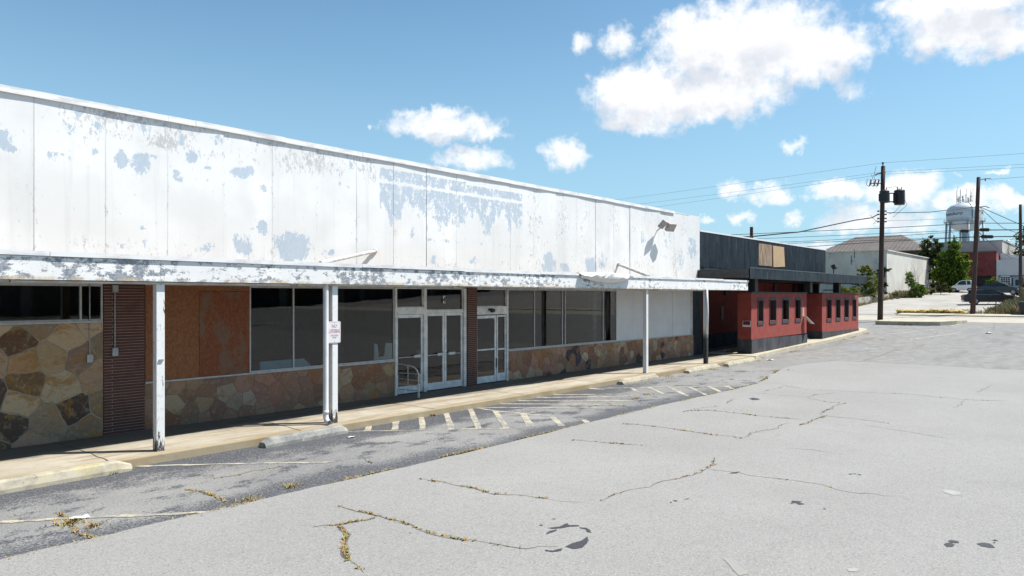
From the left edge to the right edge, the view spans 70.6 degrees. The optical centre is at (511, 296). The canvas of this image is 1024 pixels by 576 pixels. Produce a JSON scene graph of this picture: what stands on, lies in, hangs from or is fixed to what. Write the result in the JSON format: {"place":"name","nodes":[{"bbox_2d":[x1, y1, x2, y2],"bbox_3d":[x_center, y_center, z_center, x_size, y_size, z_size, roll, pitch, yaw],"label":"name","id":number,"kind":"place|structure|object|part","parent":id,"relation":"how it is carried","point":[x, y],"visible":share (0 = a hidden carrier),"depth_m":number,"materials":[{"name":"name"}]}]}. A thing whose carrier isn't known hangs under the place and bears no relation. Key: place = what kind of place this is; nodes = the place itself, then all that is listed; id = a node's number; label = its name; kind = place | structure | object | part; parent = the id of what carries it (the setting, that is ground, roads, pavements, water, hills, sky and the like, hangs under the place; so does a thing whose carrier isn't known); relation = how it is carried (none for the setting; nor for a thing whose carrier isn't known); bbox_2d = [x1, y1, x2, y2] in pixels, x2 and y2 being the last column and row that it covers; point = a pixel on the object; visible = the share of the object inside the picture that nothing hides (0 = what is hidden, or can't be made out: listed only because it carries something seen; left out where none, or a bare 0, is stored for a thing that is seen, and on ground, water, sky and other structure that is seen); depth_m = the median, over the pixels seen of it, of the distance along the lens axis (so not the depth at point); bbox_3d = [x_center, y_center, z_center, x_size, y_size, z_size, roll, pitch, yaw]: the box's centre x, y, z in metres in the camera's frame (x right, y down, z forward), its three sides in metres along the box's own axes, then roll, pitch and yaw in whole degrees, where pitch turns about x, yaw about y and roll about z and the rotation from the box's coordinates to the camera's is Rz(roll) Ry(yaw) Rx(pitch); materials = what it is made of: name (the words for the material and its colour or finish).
{"place":"outdoors","nodes":[
{"label":"outdoors","id":0,"kind":"place"},
{"bbox_2d":[0,354,755,478],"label":"pavement","id":1,"kind":"structure","parent":0,"point":[134,448],"depth_m":15.71,"materials":[{"name":"concrete"}]},
{"bbox_2d":[0,84,748,451],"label":"shop building","id":2,"kind":"structure","parent":1,"relation":"on","point":[226,260],"depth_m":16.49,"materials":[{"name":"white paint"}]},
{"bbox_2d":[0,283,102,322],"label":"window","id":3,"kind":"structure","parent":2,"relation":"in","point":[80,285],"depth_m":13.66,"materials":[{"name":"paint"}]},
{"bbox_2d":[86,283,92,362],"bbox_3d":[-8.068,0.505,13.826,0.050,1.530,0.110,0,0,40],"label":"junction box","id":4,"kind":"object","parent":2,"relation":"attached to","point":[89,357],"visible":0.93,"depth_m":13.82,"materials":[{"name":"metal"}]},
{"bbox_2d":[112,285,117,355],"bbox_3d":[-7.760,0.475,14.142,0.050,1.390,0.110,0,0,40],"label":"junction box","id":5,"kind":"object","parent":2,"relation":"attached to","point":[114,349],"visible":1,"depth_m":14.13,"materials":[{"name":"metal"}]},
{"bbox_2d":[259,358,310,369],"bbox_3d":[-5.580,2.125,17.513,0.600,1.150,1.400,0,0,40],"label":"display counter","id":6,"kind":"object","parent":2,"relation":"on","point":[267,365],"visible":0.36,"depth_m":17.40,"materials":[{"name":"grey laminate"}]},
{"bbox_2d":[249,286,393,372],"bbox_3d":[-4.578,0.755,17.996,0.054,1.960,4.245,0,0,40],"label":"window","id":7,"kind":"structure","parent":2,"relation":"in","point":[250,287],"depth_m":17.23,"materials":[{"name":"paint"}]},
{"bbox_2d":[329,321,340,342],"bbox_3d":[-3.770,0.765,15.368,0.011,0.460,0.315,0,0,40],"label":"loitering sign","id":8,"kind":"object","parent":2,"relation":"attached to","point":[334,331],"visible":1,"depth_m":15.37,"materials":[{"name":"metal"}]},
{"bbox_2d":[373,343,398,384],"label":"chairs","id":9,"kind":"object","parent":2,"relation":"in","point":[387,351],"visible":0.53,"depth_m":20.73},
{"bbox_2d":[397,314,422,394],"bbox_3d":[-2.828,1.595,20.035,0.107,2.170,0.990,0,0,40],"label":"door","id":10,"kind":"structure","parent":2,"relation":"in","point":[410,387],"depth_m":20.18,"materials":[{"name":"white paint"}]},
{"bbox_2d":[414,349,419,384],"bbox_3d":[-2.722,2.130,21.488,0.253,1.140,0.300,0,0,40],"label":"white bucket","id":11,"kind":"object","parent":2,"relation":"in","point":[417,362],"visible":0.24,"depth_m":21.38,"materials":[{"name":"white plastic"}]},
{"bbox_2d":[427,313,445,389],"bbox_3d":[-2.199,1.580,20.774,0.107,2.200,0.730,0,0,40],"label":"door","id":12,"kind":"structure","parent":2,"relation":"in","point":[435,385],"depth_m":20.88,"materials":[{"name":"white paint"}]},
{"bbox_2d":[444,312,462,387],"bbox_3d":[-1.711,1.580,21.347,0.107,2.200,0.745,0,0,40],"label":"door","id":13,"kind":"structure","parent":2,"relation":"in","point":[459,382],"depth_m":21.41,"materials":[{"name":"white paint"}]},
{"bbox_2d":[477,315,495,383],"bbox_3d":[-0.820,1.640,22.443,0.044,2.080,0.940,0,0,40],"label":"door","id":14,"kind":"structure","parent":2,"relation":"in","point":[491,378],"depth_m":22.62,"materials":[{"name":"white paint"}]},
{"bbox_2d":[508,289,616,349],"bbox_3d":[1.950,0.755,25.667,0.054,1.960,6.480,0,0,40],"label":"window","id":15,"kind":"structure","parent":2,"relation":"in","point":[534,290],"depth_m":25.55,"materials":[{"name":"paint"}]},
{"bbox_2d":[580,272,632,282],"bbox_3d":[2.960,-0.597,23.205,0.693,0.340,2.980,0,0,40],"label":"roof membrane","id":16,"kind":"object","parent":2,"relation":"on","point":[607,277],"visible":0.98,"depth_m":22.84,"materials":[{"name":"white plastic"}]},
{"bbox_2d":[657,220,676,231],"bbox_3d":[6.374,-2.937,30.266,0.995,0.452,0.667,0,0,-42],"label":"flood lamp","id":17,"kind":"object","parent":2,"relation":"attached to","point":[670,227],"visible":1,"depth_m":30.20,"materials":[{"name":"metal"}]},
{"bbox_2d":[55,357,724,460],"bbox_3d":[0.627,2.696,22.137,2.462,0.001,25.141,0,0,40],"label":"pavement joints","id":18,"kind":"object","parent":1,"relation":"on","point":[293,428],"visible":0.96,"depth_m":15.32,"materials":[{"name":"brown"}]},
{"bbox_2d":[398,363,420,397],"bbox_3d":[-2.778,2.259,19.433,0.726,0.882,0.276,0,0,14],"label":"rail rack","id":19,"kind":"object","parent":1,"relation":"on","point":[407,384],"visible":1,"depth_m":19.41,"materials":[{"name":"grey metal"}]},
{"bbox_2d":[0,297,1023,558],"bbox_3d":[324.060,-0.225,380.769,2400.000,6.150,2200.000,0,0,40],"label":"parking lot","id":20,"kind":"structure","parent":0,"point":[152,491],"depth_m":13.71,"materials":[{"name":"grey asphalt"}]},
{"bbox_2d":[0,460,132,494],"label":"wheel stop","id":21,"kind":"object","parent":20,"relation":"on","point":[47,478],"visible":1,"depth_m":11.03,"materials":[{"name":"concrete"}]},
{"bbox_2d":[70,514,89,518],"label":"litter","id":22,"kind":"object","parent":20,"relation":"on","point":[84,515],"visible":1,"depth_m":9.26,"materials":[{"name":"white paper"}]},
{"bbox_2d":[0,408,549,522],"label":"yellow bay lines","id":23,"kind":"object","parent":20,"relation":"on","point":[57,518],"visible":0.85,"depth_m":9.42,"materials":[{"name":"paint"}]},
{"bbox_2d":[259,425,348,447],"bbox_3d":[-4.102,2.768,14.390,0.260,0.183,1.963,0,0,37],"label":"wheel stop","id":24,"kind":"object","parent":20,"relation":"on","point":[293,437],"visible":1,"depth_m":14.21,"materials":[{"name":"grey concrete"}]},
{"bbox_2d":[4,324,987,569],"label":"crack grass","id":25,"kind":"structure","parent":20,"relation":"on","point":[67,522],"depth_m":10.16,"materials":[{"name":"green plant"}]},
{"bbox_2d":[0,361,1023,575],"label":"asphalt overlay","id":26,"kind":"object","parent":20,"relation":"on","point":[913,519],"visible":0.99,"depth_m":9.87,"materials":[{"name":"grey asphalt"}]},
{"bbox_2d":[724,558,748,574],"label":"tan stain","id":27,"kind":"object","parent":26,"relation":"on","point":[737,568],"visible":1,"depth_m":7.53,"materials":[{"name":"beige paint"}]},
{"bbox_2d":[540,398,997,551],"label":"oil stains","id":28,"kind":"object","parent":26,"relation":"on","point":[579,544],"visible":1,"depth_m":8.33,"materials":[{"name":"black liquid"}]},
{"bbox_2d":[847,490,961,571],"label":"pale spills","id":29,"kind":"object","parent":26,"relation":"on","point":[952,492],"visible":1,"depth_m":10.36,"materials":[{"name":"grey paint"}]},
{"bbox_2d":[57,324,996,572],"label":"asphalt cracks","id":30,"kind":"object","parent":20,"relation":"on","point":[341,552],"visible":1,"depth_m":10.37,"materials":[{"name":"black asphalt"}]},
{"bbox_2d":[364,386,733,430],"bbox_3d":[1.828,2.844,19.095,3.671,0.001,12.302,0,0,40],"label":"yellow hatching","id":31,"kind":"object","parent":20,"relation":"on","point":[503,423],"visible":0.98,"depth_m":16.55,"materials":[{"name":"paint"}]},
{"bbox_2d":[135,323,963,466],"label":"white bay lines","id":32,"kind":"object","parent":20,"relation":"on","point":[513,407],"visible":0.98,"depth_m":19.00,"materials":[{"name":"paint"}]},
{"bbox_2d":[617,374,658,384],"bbox_3d":[4.240,2.769,24.230,0.280,0.182,2.400,0,0,39],"label":"wheel stop","id":33,"kind":"object","parent":20,"relation":"on","point":[634,379],"visible":1,"depth_m":23.94,"materials":[{"name":"concrete"}]},
{"bbox_2d":[683,364,719,372],"bbox_3d":[7.321,2.769,27.812,0.280,0.182,2.751,0,0,39],"label":"wheel stop","id":34,"kind":"object","parent":20,"relation":"on","point":[700,368],"visible":0.99,"depth_m":27.52,"materials":[{"name":"concrete"}]},
{"bbox_2d":[723,358,756,366],"bbox_3d":[9.637,2.764,30.503,0.280,0.183,3.051,0,0,39],"label":"wheel stop","id":35,"kind":"object","parent":20,"relation":"on","point":[737,362],"visible":1,"depth_m":30.14,"materials":[{"name":"concrete"}]},
{"bbox_2d":[697,230,866,356],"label":"red building","id":36,"kind":"structure","parent":20,"relation":"on","point":[782,296],"depth_m":38.50,"materials":[{"name":"black metal"}]},
{"bbox_2d":[743,321,750,326],"bbox_3d":[10.840,1.280,33.424,0.385,0.280,0.010,0,0,40],"label":"notice sign","id":37,"kind":"object","parent":36,"relation":"attached to","point":[746,323],"visible":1,"depth_m":33.41,"materials":[{"name":"metal"}]},
{"bbox_2d":[750,227,752,237],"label":"utility pole","id":38,"kind":"object","parent":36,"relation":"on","point":[751,231],"visible":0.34,"depth_m":71.56,"materials":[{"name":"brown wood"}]},
{"bbox_2d":[831,264,837,272],"bbox_3d":[18.419,-1.551,41.314,0.303,0.562,0.440,0,0,40],"label":"canopy floodlight","id":39,"kind":"object","parent":36,"relation":"on","point":[834,266],"visible":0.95,"depth_m":41.18,"materials":[{"name":"metal"}]},
{"bbox_2d":[845,346,886,352],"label":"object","id":40,"kind":"object","parent":20,"relation":"on","point":[855,348],"visible":1,"depth_m":36.26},
{"bbox_2d":[858,294,889,303],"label":"retaining wall","id":41,"kind":"structure","parent":20,"relation":"on","point":[864,299],"depth_m":78.92,"materials":[{"name":"concrete"}]},
{"bbox_2d":[820,249,935,297],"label":"white building","id":42,"kind":"structure","parent":20,"relation":"on","point":[851,262],"depth_m":90.17,"materials":[{"name":"metal"}]},
{"bbox_2d":[876,267,891,293],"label":"climbing vine","id":43,"kind":"object","parent":42,"relation":"attached to","point":[886,270],"visible":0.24,"depth_m":86.59,"materials":[{"name":"green plant"}]},
{"bbox_2d":[826,235,929,256],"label":"brown roof building","id":44,"kind":"structure","parent":20,"relation":"on","point":[911,247],"depth_m":117.93,"materials":[{"name":"metal"}]},
{"bbox_2d":[866,162,906,319],"bbox_3d":[28.368,-4.013,54.674,3.008,12.294,1.323,0,0,3],"label":"utility pole","id":45,"kind":"object","parent":20,"relation":"on","point":[898,196],"visible":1,"depth_m":54.70,"materials":[{"name":"brown wood"}]},
{"bbox_2d":[743,215,876,236],"bbox_3d":[19.794,-4.873,49.545,19.650,2.821,0.496,0,0,-36],"label":"power line","id":46,"kind":"object","parent":45,"relation":"attached to","point":[808,229],"visible":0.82,"depth_m":49.71,"materials":[{"name":"black rubber"}]},
{"bbox_2d":[615,153,1023,199],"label":"power line","id":47,"kind":"object","parent":45,"relation":"attached to","point":[836,169],"visible":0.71,"depth_m":56.34,"materials":[{"name":"rubber"}]},
{"bbox_2d":[643,164,1019,203],"bbox_3d":[23.656,-9.498,58.654,100.000,1.679,0.014,0,0,40],"label":"power line","id":48,"kind":"object","parent":45,"relation":"attached to","point":[841,177],"visible":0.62,"depth_m":56.56,"materials":[{"name":"rubber"}]},
{"bbox_2d":[659,167,1023,206],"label":"power line","id":49,"kind":"object","parent":45,"relation":"attached to","point":[841,180],"visible":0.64,"depth_m":56.82,"materials":[{"name":"rubber"}]},
{"bbox_2d":[875,319,966,325],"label":"traffic island","id":50,"kind":"structure","parent":20,"relation":"on","point":[916,322],"depth_m":51.20,"materials":[{"name":"concrete"}]},
{"bbox_2d":[899,313,1023,315],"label":"kerb","id":51,"kind":"structure","parent":20,"relation":"on","point":[962,314],"depth_m":59.97,"materials":[{"name":"concrete"}]},
{"bbox_2d":[896,314,1023,316],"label":"kerb face","id":52,"kind":"object","parent":51,"relation":"attached to","point":[958,315],"visible":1,"depth_m":59.07},
{"bbox_2d":[928,286,1023,313],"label":"tall weeds","id":53,"kind":"object","parent":20,"relation":"on","point":[1006,307],"visible":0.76,"depth_m":60.92,"materials":[{"name":"green plant"}]},
{"bbox_2d":[929,240,1023,286],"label":"building","id":54,"kind":"structure","parent":20,"relation":"on","point":[1006,248],"depth_m":109.97,"materials":[{"name":"paint"}]},
{"bbox_2d":[0,0,1023,248],"label":"sky","id":55,"kind":"structure","parent":0,"point":[620,100],"materials":[{"name":"blue"}]},
{"bbox_2d":[708,328,866,358],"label":"corner pavement","id":56,"kind":"structure","parent":0,"point":[810,342],"depth_m":37.11,"materials":[{"name":"concrete"}]},
{"bbox_2d":[858,290,1017,314],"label":"gravel lot","id":57,"kind":"structure","parent":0,"point":[947,300],"depth_m":74.30,"materials":[{"name":"grey gravel"}]},
{"bbox_2d":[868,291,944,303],"bbox_3d":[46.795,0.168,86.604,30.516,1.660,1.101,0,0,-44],"label":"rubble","id":58,"kind":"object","parent":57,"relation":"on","point":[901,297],"visible":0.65,"depth_m":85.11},
{"bbox_2d":[905,271,928,297],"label":"shrub","id":59,"kind":"object","parent":57,"relation":"on","point":[919,287],"visible":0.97,"depth_m":86.31,"materials":[{"name":"green plant"}]},
{"bbox_2d":[895,308,967,313],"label":"yellow weeds","id":60,"kind":"object","parent":57,"relation":"on","point":[960,311],"visible":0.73,"depth_m":62.42,"materials":[{"name":"yellow plant"}]},
{"bbox_2d":[916,235,950,282],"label":"dark tree","id":61,"kind":"object","parent":57,"relation":"on","point":[932,252],"visible":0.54,"depth_m":105.12,"materials":[{"name":"green plant"}]},
{"bbox_2d":[928,281,953,294],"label":"shrub","id":62,"kind":"object","parent":57,"relation":"on","point":[948,289],"visible":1,"depth_m":90.66,"materials":[{"name":"green plant"}]},
{"bbox_2d":[930,235,971,287],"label":"leafy tree","id":63,"kind":"object","parent":57,"relation":"on","point":[954,267],"visible":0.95,"depth_m":96.36,"materials":[{"name":"green plant"}]},
{"bbox_2d":[951,280,976,291],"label":"parked car","id":64,"kind":"object","parent":57,"relation":"on","point":[962,285],"visible":0.59,"depth_m":93.75,"materials":[{"name":"white paint"}]},
{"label":"windows","id":65,"kind":"part","parent":64,"relation":"part of","materials":[{"name":"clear glass"}]},
{"bbox_2d":[954,251,999,286],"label":"red brick building","id":66,"kind":"structure","parent":57,"relation":"on","point":[986,265],"depth_m":103.05,"materials":[{"name":"brick"}]},
{"bbox_2d":[970,177,990,313],"bbox_3d":[38.932,-4.062,60.145,1.536,11.687,0.392,0,0,16],"label":"utility pole","id":67,"kind":"object","parent":57,"relation":"on","point":[974,268],"visible":0.95,"depth_m":60.11,"materials":[{"name":"brown wood"}]},
{"bbox_2d":[733,223,973,234],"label":"power line","id":68,"kind":"object","parent":67,"relation":"attached to","point":[856,229],"visible":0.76,"depth_m":66.01,"materials":[{"name":"black rubber"}]},
{"bbox_2d":[759,229,1023,238],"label":"power line","id":69,"kind":"object","parent":67,"relation":"attached to","point":[902,232],"visible":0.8,"depth_m":63.61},
{"bbox_2d":[960,229,968,232],"bbox_3d":[38.066,-5.480,60.836,0.706,0.321,0.300,0,0,40],"label":"splice case","id":70,"kind":"object","parent":69,"relation":"attached to","point":[964,230],"visible":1,"depth_m":60.76,"materials":[{"name":"black plastic"}]},
{"bbox_2d":[979,228,990,231],"bbox_3d":[39.140,-5.500,59.922,0.861,0.321,0.300,0,0,40],"label":"splice case","id":71,"kind":"object","parent":69,"relation":"attached to","point":[984,229],"visible":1,"depth_m":59.84,"materials":[{"name":"black plastic"}]},
{"bbox_2d":[792,230,995,241],"bbox_3d":[32.749,-5.485,65.480,85.002,0.768,0.352,0,0,40],"label":"power line","id":72,"kind":"object","parent":67,"relation":"attached to","point":[886,236],"visible":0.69,"depth_m":64.62,"materials":[{"name":"black rubber"}]},
{"bbox_2d":[788,236,1004,243],"bbox_3d":[32.749,-5.165,65.480,85.002,1.108,0.352,0,0,40],"label":"power line","id":73,"kind":"object","parent":67,"relation":"attached to","point":[896,239],"visible":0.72,"depth_m":64.21,"materials":[{"name":"black rubber"}]},
{"bbox_2d":[807,236,1023,246],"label":"power line","id":74,"kind":"object","parent":67,"relation":"attached to","point":[910,240],"visible":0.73,"depth_m":63.49,"materials":[{"name":"black rubber"}]},
{"bbox_2d":[979,235,994,237],"bbox_3d":[39.277,-4.915,59.805,1.095,0.330,0.300,0,0,40],"label":"splice case","id":75,"kind":"object","parent":74,"relation":"attached to","point":[986,236],"visible":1,"depth_m":59.69,"materials":[{"name":"black plastic"}]},
{"bbox_2d":[886,207,972,212],"bbox_3d":[33.494,-6.875,57.517,11.816,1.207,0.105,0,0,-28],"label":"power line","id":76,"kind":"object","parent":67,"relation":"attached to","point":[927,212],"visible":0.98,"depth_m":56.95,"materials":[{"name":"black rubber"}]},
{"bbox_2d":[979,206,1022,225],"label":"power line","id":77,"kind":"object","parent":67,"relation":"attached to","point":[1001,216],"visible":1,"depth_m":58.89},
{"bbox_2d":[961,290,1016,303],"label":"parked car","id":78,"kind":"object","parent":57,"relation":"on","point":[988,296],"visible":0.64,"depth_m":70.65,"materials":[{"name":"black paint"}]},
{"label":"windows","id":79,"kind":"part","parent":78,"relation":"part of","materials":[{"name":"black glass"}]},
{"bbox_2d":[986,277,1000,283],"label":"shrub","id":80,"kind":"object","parent":57,"relation":"on","point":[992,279],"visible":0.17,"depth_m":96.38,"materials":[{"name":"green plant"}]},
{"bbox_2d":[976,283,1023,294],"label":"parked car","id":81,"kind":"object","parent":57,"relation":"on","point":[1007,288],"visible":0.56,"depth_m":85.20,"materials":[{"name":"grey paint"}]},
{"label":"windows","id":82,"kind":"part","parent":81,"relation":"part of","materials":[{"name":"black glass"}]},
{"bbox_2d":[996,259,1023,286],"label":"white front shop","id":83,"kind":"structure","parent":57,"relation":"on","point":[1007,271],"depth_m":101.06,"materials":[{"name":"white paint"}]},
{"bbox_2d":[999,276,1010,283],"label":"window","id":84,"kind":"structure","parent":83,"relation":"in","point":[1003,279],"depth_m":101.33,"materials":[{"name":"glass"}]},
{"bbox_2d":[1013,278,1018,286],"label":"door","id":85,"kind":"structure","parent":83,"relation":"in","point":[1015,280],"depth_m":100.49,"materials":[{"name":"metal"}]},
{"bbox_2d":[1005,204,1021,296],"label":"utility pole","id":86,"kind":"object","parent":57,"relation":"on","point":[1020,247],"visible":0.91,"depth_m":79.58,"materials":[{"name":"brown wood"}]},
{"bbox_2d":[1011,227,1023,255],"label":"dark tree","id":87,"kind":"object","parent":57,"relation":"on","point":[1015,252],"visible":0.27,"depth_m":113.00,"materials":[{"name":"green plant"}]},
{"bbox_2d":[1016,301,1023,314],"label":"wheelie bin","id":88,"kind":"object","parent":57,"relation":"on","point":[1021,305],"visible":1,"depth_m":58.04,"materials":[{"name":"plastic"}]},
{"bbox_2d":[858,315,1023,322],"bbox_3d":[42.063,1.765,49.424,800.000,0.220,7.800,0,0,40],"label":"road","id":89,"kind":"structure","parent":0,"point":[979,319],"depth_m":56.87,"materials":[{"name":"grey asphalt"}]},
{"bbox_2d":[944,188,985,241],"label":"water tower","id":90,"kind":"structure","parent":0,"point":[958,216],"depth_m":269.82,"materials":[{"name":"white metal"}]},
{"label":"grass bank","id":91,"kind":"structure","parent":0,"visible":0},
{"bbox_2d":[841,286,859,292],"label":"shrub","id":92,"kind":"object","parent":91,"relation":"on","point":[848,289],"visible":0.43,"depth_m":78.80,"materials":[{"name":"green plant"}]},
{"bbox_2d":[851,265,877,297],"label":"shrub","id":93,"kind":"object","parent":91,"relation":"on","point":[869,284],"visible":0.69,"depth_m":81.21,"materials":[{"name":"green plant"}]},
{"bbox_2d":[820,286,946,306],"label":"bank weeds","id":94,"kind":"object","parent":91,"relation":"on","point":[899,293],"visible":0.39,"depth_m":86.32,"materials":[{"name":"green plant"}]}
]}

